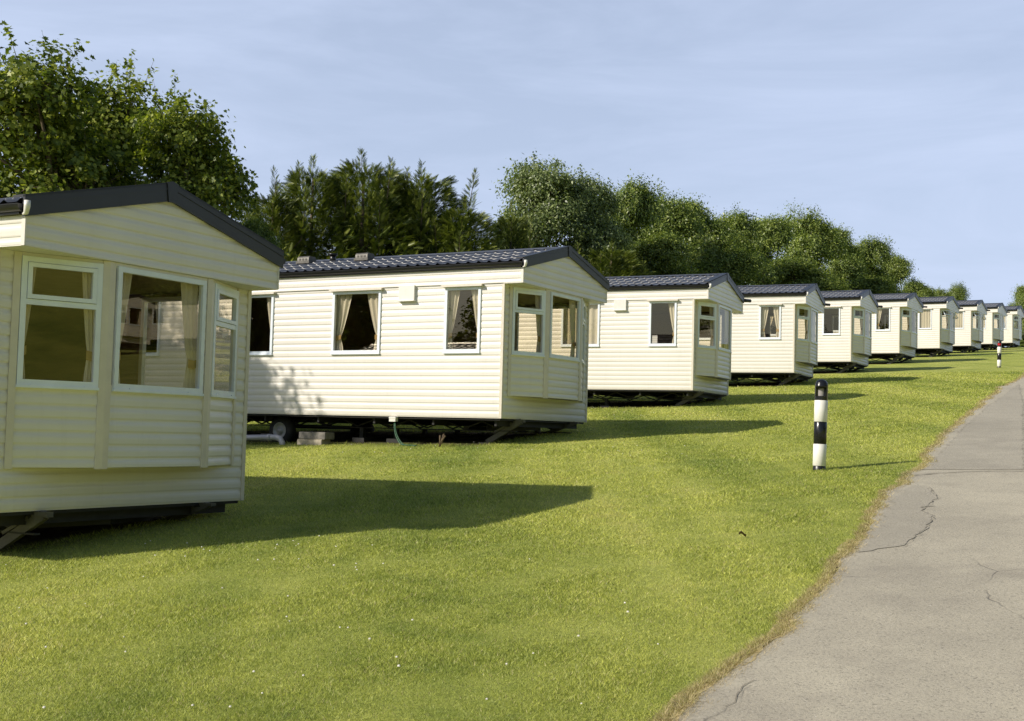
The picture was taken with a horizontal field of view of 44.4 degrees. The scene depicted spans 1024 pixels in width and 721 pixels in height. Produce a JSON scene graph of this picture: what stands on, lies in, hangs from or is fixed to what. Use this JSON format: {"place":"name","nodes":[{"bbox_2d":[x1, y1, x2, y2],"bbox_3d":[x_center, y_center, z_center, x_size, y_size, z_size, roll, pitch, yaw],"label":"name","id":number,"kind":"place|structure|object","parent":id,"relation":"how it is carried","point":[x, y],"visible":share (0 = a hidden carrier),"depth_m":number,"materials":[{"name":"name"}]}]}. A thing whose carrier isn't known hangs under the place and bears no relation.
{"place":"outdoors","nodes":[
{"label":"outdoors","id":0,"kind":"place"},
{"bbox_2d":[0,347,1023,720],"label":"ground","id":1,"kind":"structure","parent":0,"point":[978,361],"depth_m":9.07,"materials":[{"name":"green plant"}]},
{"bbox_2d":[0,20,159,197],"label":"sycamore tree","id":2,"kind":"object","parent":1,"relation":"on","point":[39,99],"visible":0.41,"depth_m":29.79,"materials":[{"name":"green plant"}]},
{"bbox_2d":[25,49,194,186],"bbox_3d":[-10.628,-3.315,33.861,6.461,10.384,6.295,2,-3,-15],"label":"sycamore tree","id":3,"kind":"object","parent":1,"relation":"on","point":[112,117],"visible":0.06,"depth_m":33.34,"materials":[{"name":"green plant"}]},
{"bbox_2d":[0,182,285,551],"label":"static caravan","id":4,"kind":"object","parent":1,"relation":"on","point":[95,429],"visible":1,"depth_m":10.96,"materials":[{"name":"white plastic"}]},
{"bbox_2d":[15,255,103,390],"bbox_3d":[-3.731,-0.298,10.343,0.685,1.064,0.123,4,-4,-39],"label":"window","id":5,"kind":"structure","parent":4,"relation":"in","point":[92,273],"depth_m":10.35,"materials":[{"name":"white plastic"}]},
{"bbox_2d":[111,266,206,395],"bbox_3d":[-3.134,-0.237,11.132,0.123,1.064,1.100,0,-4,29],"label":"window","id":6,"kind":"structure","parent":4,"relation":"in","point":[192,386],"depth_m":11.45,"materials":[{"name":"white plastic"}]},
{"bbox_2d":[138,295,231,384],"bbox_3d":[-3.346,-0.139,12.984,1.322,1.052,0.064,0,-4,29],"label":"window","id":7,"kind":"structure","parent":4,"relation":"in","point":[144,301],"depth_m":13.26,"materials":[{"name":"white plastic"}]},
{"bbox_2d":[211,283,238,398],"bbox_3d":[-2.768,-0.174,12.059,0.064,1.064,0.677,1,-3,6],"label":"window","id":8,"kind":"structure","parent":4,"relation":"in","point":[232,324],"depth_m":12.17,"materials":[{"name":"white plastic"}]},
{"bbox_2d":[118,69,262,224],"bbox_3d":[-8.648,-2.806,31.919,5.198,9.254,5.064,4,-4,-34],"label":"sycamore tree","id":9,"kind":"object","parent":1,"relation":"on","point":[195,163],"visible":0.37,"depth_m":31.39,"materials":[{"name":"green plant"}]},
{"bbox_2d":[230,209,289,258],"bbox_3d":[-7.271,-1.424,36.156,2.490,6.058,2.714,1,-3,0],"label":"scrub bush","id":10,"kind":"object","parent":1,"relation":"on","point":[261,230],"visible":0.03,"depth_m":36.29,"materials":[{"name":"green plant"}]},
{"bbox_2d":[246,434,284,444],"bbox_3d":[-4.499,1.394,21.606,1.502,0.282,0.116,0,-4,29],"label":"waste pipe","id":11,"kind":"object","parent":1,"relation":"on","point":[271,437],"visible":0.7,"depth_m":21.38,"materials":[{"name":"grey plastic"}]},
{"bbox_2d":[238,180,320,261],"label":"cypress tree","id":12,"kind":"object","parent":1,"relation":"on","point":[266,204],"visible":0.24,"depth_m":39.77,"materials":[{"name":"green plant"}]},
{"bbox_2d":[297,439,329,444],"bbox_3d":[-3.336,1.385,21.125,0.524,0.124,0.247,0,-4,29],"label":"concrete block","id":13,"kind":"object","parent":1,"relation":"on","point":[311,441],"depth_m":21.01,"materials":[{"name":"grey concrete"}]},
{"bbox_2d":[299,432,334,439],"bbox_3d":[-3.288,1.265,21.132,0.566,0.124,0.267,0,-4,29],"label":"concrete block","id":14,"kind":"object","parent":13,"relation":"on","point":[319,435],"depth_m":21.00,"materials":[{"name":"grey concrete"}]},
{"bbox_2d":[263,153,368,260],"bbox_3d":[-6.946,-2.678,40.913,8.189,8.459,7.452,1,-3,0],"label":"cypress tree","id":15,"kind":"object","parent":1,"relation":"on","point":[311,181],"visible":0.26,"depth_m":40.42,"materials":[{"name":"green plant"}]},
{"bbox_2d":[6,408,721,707],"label":"clover flowers","id":16,"kind":"object","parent":1,"relation":"on","point":[347,627],"visible":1,"depth_m":7.48,"materials":[{"name":"white plant"}]},
{"bbox_2d":[298,148,430,259],"bbox_3d":[-5.435,-2.894,42.372,8.781,8.837,9.569,1,-3,15],"label":"cypress tree","id":17,"kind":"object","parent":1,"relation":"on","point":[378,183],"visible":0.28,"depth_m":41.19,"materials":[{"name":"green plant"}]},
{"bbox_2d":[145,246,609,443],"bbox_3d":[-3.534,-0.189,23.093,10.286,3.475,3.278,0,-4,29],"label":"static caravan","id":18,"kind":"object","parent":1,"relation":"on","point":[362,343],"visible":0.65,"depth_m":20.82,"materials":[{"name":"white plastic"}]},
{"bbox_2d":[146,302,160,355],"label":"window","id":19,"kind":"structure","parent":18,"relation":"in","point":[157,304],"depth_m":22.99,"materials":[{"name":"white plastic"}]},
{"bbox_2d":[249,294,274,354],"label":"window","id":20,"kind":"structure","parent":18,"relation":"in","point":[270,298],"depth_m":21.74,"materials":[{"name":"white plastic"}]},
{"bbox_2d":[330,290,381,354],"bbox_3d":[-2.570,-0.624,20.880,1.000,1.052,0.125,0,-4,29],"label":"window","id":21,"kind":"structure","parent":18,"relation":"in","point":[341,300],"depth_m":21.02,"materials":[{"name":"white plastic"}]},
{"bbox_2d":[394,422,416,445],"bbox_3d":[-1.718,1.170,20.108,0.049,0.391,0.618,4,-4,-41],"label":"garden hose","id":22,"kind":"object","parent":18,"relation":"hanging from","point":[396,434],"visible":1,"depth_m":20.23,"materials":[{"name":"green rubber"}]},
{"bbox_2d":[443,286,481,353],"bbox_3d":[-0.767,-0.634,19.884,0.680,1.052,0.125,0,-4,29],"label":"window","id":23,"kind":"structure","parent":18,"relation":"in","point":[452,293],"depth_m":19.97,"materials":[{"name":"white plastic"}]},
{"bbox_2d":[511,287,545,356],"bbox_3d":[0.241,-0.602,19.915,0.685,1.064,0.123,4,-4,-39],"label":"window","id":24,"kind":"structure","parent":18,"relation":"in","point":[540,295],"depth_m":19.99,"materials":[{"name":"white plastic"}]},
{"bbox_2d":[515,306,576,350],"bbox_3d":[0.644,-0.444,22.551,1.322,1.052,0.064,0,-4,29],"label":"window","id":25,"kind":"structure","parent":18,"relation":"in","point":[554,307],"depth_m":22.83,"materials":[{"name":"white plastic"}]},
{"bbox_2d":[549,292,580,361],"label":"window","id":26,"kind":"structure","parent":18,"relation":"in","point":[572,300],"depth_m":21.07,"materials":[{"name":"white plastic"}]},
{"bbox_2d":[582,300,585,364],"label":"window","id":27,"kind":"structure","parent":18,"relation":"in","point":[584,305],"depth_m":21.86,"materials":[{"name":"white plastic"}]},
{"bbox_2d":[337,173,436,252],"bbox_3d":[-4.165,-2.794,46.441,8.712,8.522,8.209,2,-3,-12],"label":"cypress tree","id":28,"kind":"object","parent":1,"relation":"on","point":[373,219],"depth_m":45.38,"materials":[{"name":"green plant"}]},
{"bbox_2d":[356,158,480,256],"bbox_3d":[-3.533,-2.794,43.286,9.049,8.484,8.527,0,-4,31],"label":"cypress tree","id":29,"kind":"object","parent":1,"relation":"on","point":[429,186],"visible":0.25,"depth_m":42.42,"materials":[{"name":"green plant"}]},
{"bbox_2d":[439,434,445,446],"bbox_3d":[-1.079,1.255,19.636,0.115,0.217,0.068,0,-4,21],"label":"dock stem","id":30,"kind":"object","parent":1,"relation":"on","point":[441,439],"visible":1,"depth_m":19.62,"materials":[{"name":"brown plant"}]},
{"bbox_2d":[421,195,506,253],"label":"cypress tree","id":31,"kind":"object","parent":1,"relation":"on","point":[473,220],"visible":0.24,"depth_m":41.66,"materials":[{"name":"green plant"}]},
{"bbox_2d":[492,201,536,249],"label":"cypress tree","id":32,"kind":"object","parent":1,"relation":"on","point":[522,239],"visible":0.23,"depth_m":43.99,"materials":[{"name":"green plant"}]},
{"bbox_2d":[472,151,609,249],"bbox_3d":[1.320,-3.879,52.525,5.840,10.206,5.569,0,-4,20],"label":"willow tree","id":33,"kind":"object","parent":1,"relation":"on","point":[535,190],"visible":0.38,"depth_m":51.47,"materials":[{"name":"green plant"}]},
{"bbox_2d":[544,164,640,276],"bbox_3d":[2.955,-3.635,53.383,5.079,9.463,5.326,1,-3,13],"label":"willow tree","id":34,"kind":"object","parent":1,"relation":"on","point":[608,206],"visible":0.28,"depth_m":52.41,"materials":[{"name":"green plant"}]},
{"bbox_2d":[574,239,657,276],"bbox_3d":[3.411,-1.687,44.927,7.323,5.488,6.720,0,-3,19],"label":"bush","id":35,"kind":"object","parent":1,"relation":"on","point":[600,260],"visible":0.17,"depth_m":44.75,"materials":[{"name":"green plant"}]},
{"bbox_2d":[518,273,750,406],"bbox_3d":[0.609,-0.388,32.306,10.355,3.421,3.486,0,-4,25],"label":"static caravan","id":36,"kind":"object","parent":1,"relation":"on","point":[644,336],"visible":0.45,"depth_m":29.59,"materials":[{"name":"white plastic"}]},
{"bbox_2d":[560,303,599,346],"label":"window","id":37,"kind":"structure","parent":36,"relation":"in","point":[594,309],"depth_m":30.04,"materials":[{"name":"white plastic"}]},
{"bbox_2d":[648,301,676,345],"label":"window","id":38,"kind":"structure","parent":36,"relation":"in","point":[672,304],"depth_m":29.18,"materials":[{"name":"white plastic"}]},
{"bbox_2d":[697,302,716,348],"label":"window","id":39,"kind":"structure","parent":36,"relation":"in","point":[712,307],"depth_m":29.45,"materials":[{"name":"white plastic"}]},
{"bbox_2d":[701,313,723,347],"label":"window","id":40,"kind":"structure","parent":36,"relation":"in","point":[722,324],"depth_m":31.69,"materials":[{"name":"white plastic"}]},
{"bbox_2d":[718,305,730,352],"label":"window","id":41,"kind":"structure","parent":36,"relation":"in","point":[728,340],"depth_m":30.55,"materials":[{"name":"white plastic"}]},
{"bbox_2d":[724,311,731,352],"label":"window","id":42,"kind":"structure","parent":36,"relation":"in","point":[728,311],"depth_m":31.28,"materials":[{"name":"white plastic"}]},
{"bbox_2d":[599,169,671,275],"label":"hawthorn tree","id":43,"kind":"object","parent":1,"relation":"on","point":[641,203],"visible":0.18,"depth_m":56.72,"materials":[{"name":"green plant"}]},
{"bbox_2d":[624,223,703,274],"bbox_3d":[6.764,-2.637,56.100,5.032,6.927,5.137,3,-4,-25],"label":"scrub bush","id":44,"kind":"object","parent":1,"relation":"on","point":[667,249],"visible":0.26,"depth_m":55.52,"materials":[{"name":"green plant"}]},
{"bbox_2d":[638,188,708,273],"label":"hawthorn tree","id":45,"kind":"object","parent":1,"relation":"on","point":[676,218],"visible":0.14,"depth_m":61.69,"materials":[{"name":"green plant"}]},
{"bbox_2d":[670,192,749,271],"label":"hawthorn tree","id":46,"kind":"object","parent":1,"relation":"on","point":[716,233],"visible":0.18,"depth_m":65.36,"materials":[{"name":"green plant"}]},
{"bbox_2d":[689,243,773,285],"bbox_3d":[10.981,-2.839,63.996,6.204,6.715,5.691,1,-3,6],"label":"scrub bush","id":47,"kind":"object","parent":1,"relation":"on","point":[736,266],"visible":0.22,"depth_m":63.47,"materials":[{"name":"green plant"}]},
{"bbox_2d":[710,201,782,285],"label":"hawthorn tree","id":48,"kind":"object","parent":1,"relation":"on","point":[748,228],"visible":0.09,"depth_m":70.47,"materials":[{"name":"green plant"}]},
{"bbox_2d":[699,283,830,385],"bbox_3d":[4.954,-0.707,41.516,10.355,3.421,3.486,0,-4,24],"label":"static caravan","id":49,"kind":"object","parent":1,"relation":"on","point":[786,354],"visible":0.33,"depth_m":38.66,"materials":[{"name":"white plastic"}]},
{"bbox_2d":[699,332,719,339],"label":"window","id":50,"kind":"structure","parent":49,"relation":"in","point":[719,332],"depth_m":39.19,"materials":[{"name":"white plastic"}]},
{"bbox_2d":[759,305,780,339],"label":"window","id":51,"kind":"structure","parent":49,"relation":"in","point":[763,309],"depth_m":38.50,"materials":[{"name":"white plastic"}]},
{"bbox_2d":[769,315,803,336],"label":"window","id":52,"kind":"structure","parent":49,"relation":"in","point":[770,316],"depth_m":41.49,"materials":[{"name":"white plastic"}]},
{"bbox_2d":[797,305,809,341],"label":"window","id":53,"kind":"structure","parent":49,"relation":"in","point":[806,317],"depth_m":38.73,"materials":[{"name":"white plastic"}]},
{"bbox_2d":[811,312,815,340],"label":"window","id":54,"kind":"structure","parent":49,"relation":"in","point":[812,336],"depth_m":40.65,"materials":[{"name":"white plastic"}]},
{"bbox_2d":[811,308,817,344],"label":"window","id":55,"kind":"structure","parent":49,"relation":"in","point":[812,309],"depth_m":39.86,"materials":[{"name":"white plastic"}]},
{"bbox_2d":[743,213,799,284],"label":"ash tree","id":56,"kind":"object","parent":1,"relation":"on","point":[780,232],"visible":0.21,"depth_m":75.53,"materials":[{"name":"green plant"}]},
{"bbox_2d":[765,251,858,290],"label":"scrub bush","id":57,"kind":"object","parent":1,"relation":"on","point":[798,270],"visible":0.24,"depth_m":73.39,"materials":[{"name":"green plant"}]},
{"bbox_2d":[774,200,855,289],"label":"ash tree","id":58,"kind":"object","parent":1,"relation":"on","point":[816,237],"visible":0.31,"depth_m":81.72,"materials":[{"name":"green plant"}]},
{"bbox_2d":[813,379,827,470],"bbox_3d":[3.579,0.792,14.577,0.152,1.151,0.155,2,-4,0],"label":"bollard light","id":59,"kind":"object","parent":1,"relation":"on","point":[820,423],"visible":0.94,"depth_m":14.52,"materials":[{"name":"plastic"}]},
{"bbox_2d":[770,290,882,372],"bbox_3d":[9.402,-1.016,50.990,10.355,3.421,3.486,0,-4,28],"label":"static caravan","id":60,"kind":"object","parent":1,"relation":"on","point":[845,348],"visible":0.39,"depth_m":47.89,"materials":[{"name":"white plastic"}]},
{"bbox_2d":[822,307,839,334],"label":"window","id":61,"kind":"structure","parent":60,"relation":"in","point":[823,333],"depth_m":47.70,"materials":[{"name":"white plastic"}]},
{"bbox_2d":[832,315,859,332],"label":"window","id":62,"kind":"structure","parent":60,"relation":"in","point":[832,315],"depth_m":50.72,"materials":[{"name":"white plastic"}]},
{"bbox_2d":[853,308,863,336],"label":"window","id":63,"kind":"structure","parent":60,"relation":"in","point":[861,317],"depth_m":47.95,"materials":[{"name":"white plastic"}]},
{"bbox_2d":[866,313,869,335],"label":"window","id":64,"kind":"structure","parent":60,"relation":"in","point":[869,313],"depth_m":49.80,"materials":[{"name":"white plastic"}]},
{"bbox_2d":[865,309,871,338],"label":"window","id":65,"kind":"structure","parent":60,"relation":"in","point":[865,309],"depth_m":48.99,"materials":[{"name":"white plastic"}]},
{"bbox_2d":[654,375,1022,720],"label":"straw verge","id":66,"kind":"structure","parent":1,"relation":"on","point":[753,658],"depth_m":6.79,"materials":[{"name":"brown plant"}]},
{"bbox_2d":[817,224,871,283],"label":"ash tree","id":67,"kind":"object","parent":1,"relation":"on","point":[854,266],"visible":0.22,"depth_m":87.02,"materials":[{"name":"green plant"}]},
{"bbox_2d":[842,272,904,293],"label":"scrub bush","id":68,"kind":"object","parent":1,"relation":"on","point":[876,285],"visible":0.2,"depth_m":85.27,"materials":[{"name":"green plant"}]},
{"bbox_2d":[853,234,901,293],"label":"hawthorn tree","id":69,"kind":"object","parent":1,"relation":"on","point":[879,251],"visible":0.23,"depth_m":92.85,"materials":[{"name":"green plant"}]},
{"bbox_2d":[833,293,926,363],"bbox_3d":[14.272,-1.378,60.426,10.355,3.421,3.486,0,-4,31],"label":"static caravan","id":70,"kind":"object","parent":1,"relation":"on","point":[894,342],"visible":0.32,"depth_m":57.18,"materials":[{"name":"white plastic"}]},
{"bbox_2d":[875,308,889,330],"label":"window","id":71,"kind":"structure","parent":70,"relation":"in","point":[877,316],"depth_m":57.17,"materials":[{"name":"white plastic"}]},
{"bbox_2d":[901,308,910,331],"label":"window","id":72,"kind":"structure","parent":70,"relation":"in","point":[908,315],"depth_m":57.19,"materials":[{"name":"white plastic"}]},
{"bbox_2d":[911,310,916,333],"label":"window","id":73,"kind":"structure","parent":70,"relation":"in","point":[915,312],"depth_m":58.20,"materials":[{"name":"white plastic"}]},
{"bbox_2d":[880,250,918,293],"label":"hawthorn tree","id":74,"kind":"object","parent":1,"relation":"on","point":[900,270],"visible":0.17,"depth_m":96.64,"materials":[{"name":"green plant"}]},
{"bbox_2d":[900,278,942,296],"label":"hawthorn tree","id":75,"kind":"object","parent":1,"relation":"on","point":[921,289],"visible":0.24,"depth_m":103.97,"materials":[{"name":"green plant"}]},
{"bbox_2d":[885,296,962,356],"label":"static caravan","id":76,"kind":"object","parent":1,"relation":"on","point":[934,337],"visible":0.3,"depth_m":66.14,"materials":[{"name":"white plastic"}]},
{"bbox_2d":[919,309,931,328],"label":"window","id":77,"kind":"structure","parent":76,"relation":"in","point":[925,318],"depth_m":66.11,"materials":[{"name":"beige fabric"}]},
{"bbox_2d":[941,309,950,329],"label":"window","id":78,"kind":"structure","parent":76,"relation":"in","point":[947,314],"depth_m":66.13,"materials":[{"name":"white plastic"}]},
{"bbox_2d":[950,311,954,331],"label":"window","id":79,"kind":"structure","parent":76,"relation":"in","point":[952,330],"depth_m":67.22,"materials":[{"name":"white plastic"}]},
{"bbox_2d":[934,285,951,296],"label":"hawthorn tree","id":80,"kind":"object","parent":1,"relation":"on","point":[939,290],"visible":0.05,"depth_m":109.84,"materials":[{"name":"green plant"}]},
{"bbox_2d":[919,300,989,353],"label":"static caravan","id":81,"kind":"object","parent":1,"relation":"on","point":[968,337],"visible":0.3,"depth_m":74.92,"materials":[{"name":"white plastic"}]},
{"bbox_2d":[953,311,963,328],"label":"window","id":82,"kind":"structure","parent":81,"relation":"in","point":[959,323],"depth_m":74.93,"materials":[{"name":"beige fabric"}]},
{"bbox_2d":[972,311,980,329],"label":"window","id":83,"kind":"structure","parent":81,"relation":"in","point":[977,313],"depth_m":75.03,"materials":[{"name":"white plastic"}]},
{"bbox_2d":[980,313,983,331],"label":"window","id":84,"kind":"structure","parent":81,"relation":"in","point":[981,329],"depth_m":76.11,"materials":[{"name":"white plastic"}]},
{"bbox_2d":[946,281,972,300],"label":"ash tree","id":85,"kind":"object","parent":1,"relation":"on","point":[958,292],"visible":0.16,"depth_m":118.07,"materials":[{"name":"green plant"}]},
{"bbox_2d":[973,303,1009,349],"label":"static caravan","id":86,"kind":"object","parent":1,"relation":"on","point":[992,336],"visible":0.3,"depth_m":83.79,"materials":[{"name":"white plastic"}]},
{"bbox_2d":[975,315,985,328],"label":"window","id":87,"kind":"structure","parent":86,"relation":"in","point":[984,315],"depth_m":83.76,"materials":[{"name":"white plastic"}]},
{"bbox_2d":[993,313,999,329],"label":"window","id":88,"kind":"structure","parent":86,"relation":"in","point":[998,315],"depth_m":83.96,"materials":[{"name":"white plastic"}]},
{"bbox_2d":[1000,314,1003,330],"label":"window","id":89,"kind":"structure","parent":86,"relation":"in","point":[1000,314],"depth_m":84.91,"materials":[{"name":"white plastic"}]},
{"bbox_2d":[997,341,1000,367],"bbox_3d":[18.870,-0.197,48.633,0.153,1.151,0.155,2,-4,0],"label":"bollard light","id":90,"kind":"object","parent":1,"relation":"on","point":[998,354],"visible":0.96,"depth_m":48.58,"materials":[{"name":"white plastic"}]},
{"bbox_2d":[983,306,1023,347],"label":"static caravan","id":91,"kind":"object","parent":1,"relation":"on","point":[1012,337],"visible":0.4,"depth_m":92.72,"materials":[{"name":"white plastic"}]},
{"bbox_2d":[1013,315,1018,329],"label":"window","id":92,"kind":"structure","parent":91,"relation":"in","point":[1016,320],"depth_m":92.78,"materials":[{"name":"white plastic"}]},
{"bbox_2d":[1019,316,1021,330],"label":"window","id":93,"kind":"structure","parent":91,"relation":"in","point":[1020,329],"depth_m":93.94,"materials":[{"name":"white plastic"}]},
{"bbox_2d":[1004,284,1023,343],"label":"ash tree","id":94,"kind":"object","parent":1,"relation":"on","point":[1019,298],"visible":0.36,"depth_m":124.24,"materials":[{"name":"green plant"}]},
{"bbox_2d":[0,0,1023,346],"label":"sky","id":95,"kind":"structure","parent":0,"point":[901,120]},
{"bbox_2d":[674,377,1023,720],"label":"road","id":96,"kind":"structure","parent":0,"point":[927,624],"depth_m":6.62,"materials":[{"name":"grey asphalt"}]},
{"bbox_2d":[858,485,936,551],"bbox_3d":[3.413,1.317,10.836,0.454,0.375,4.040,0,-4,21],"label":"road patch","id":97,"kind":"object","parent":96,"relation":"on","point":[904,520],"visible":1,"depth_m":10.43,"materials":[{"name":"grey asphalt"}]},
{"bbox_2d":[920,385,1023,469],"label":"road patch","id":98,"kind":"object","parent":96,"relation":"on","point":[991,436],"visible":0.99,"depth_m":17.22,"materials":[{"name":"grey asphalt"}]}
]}

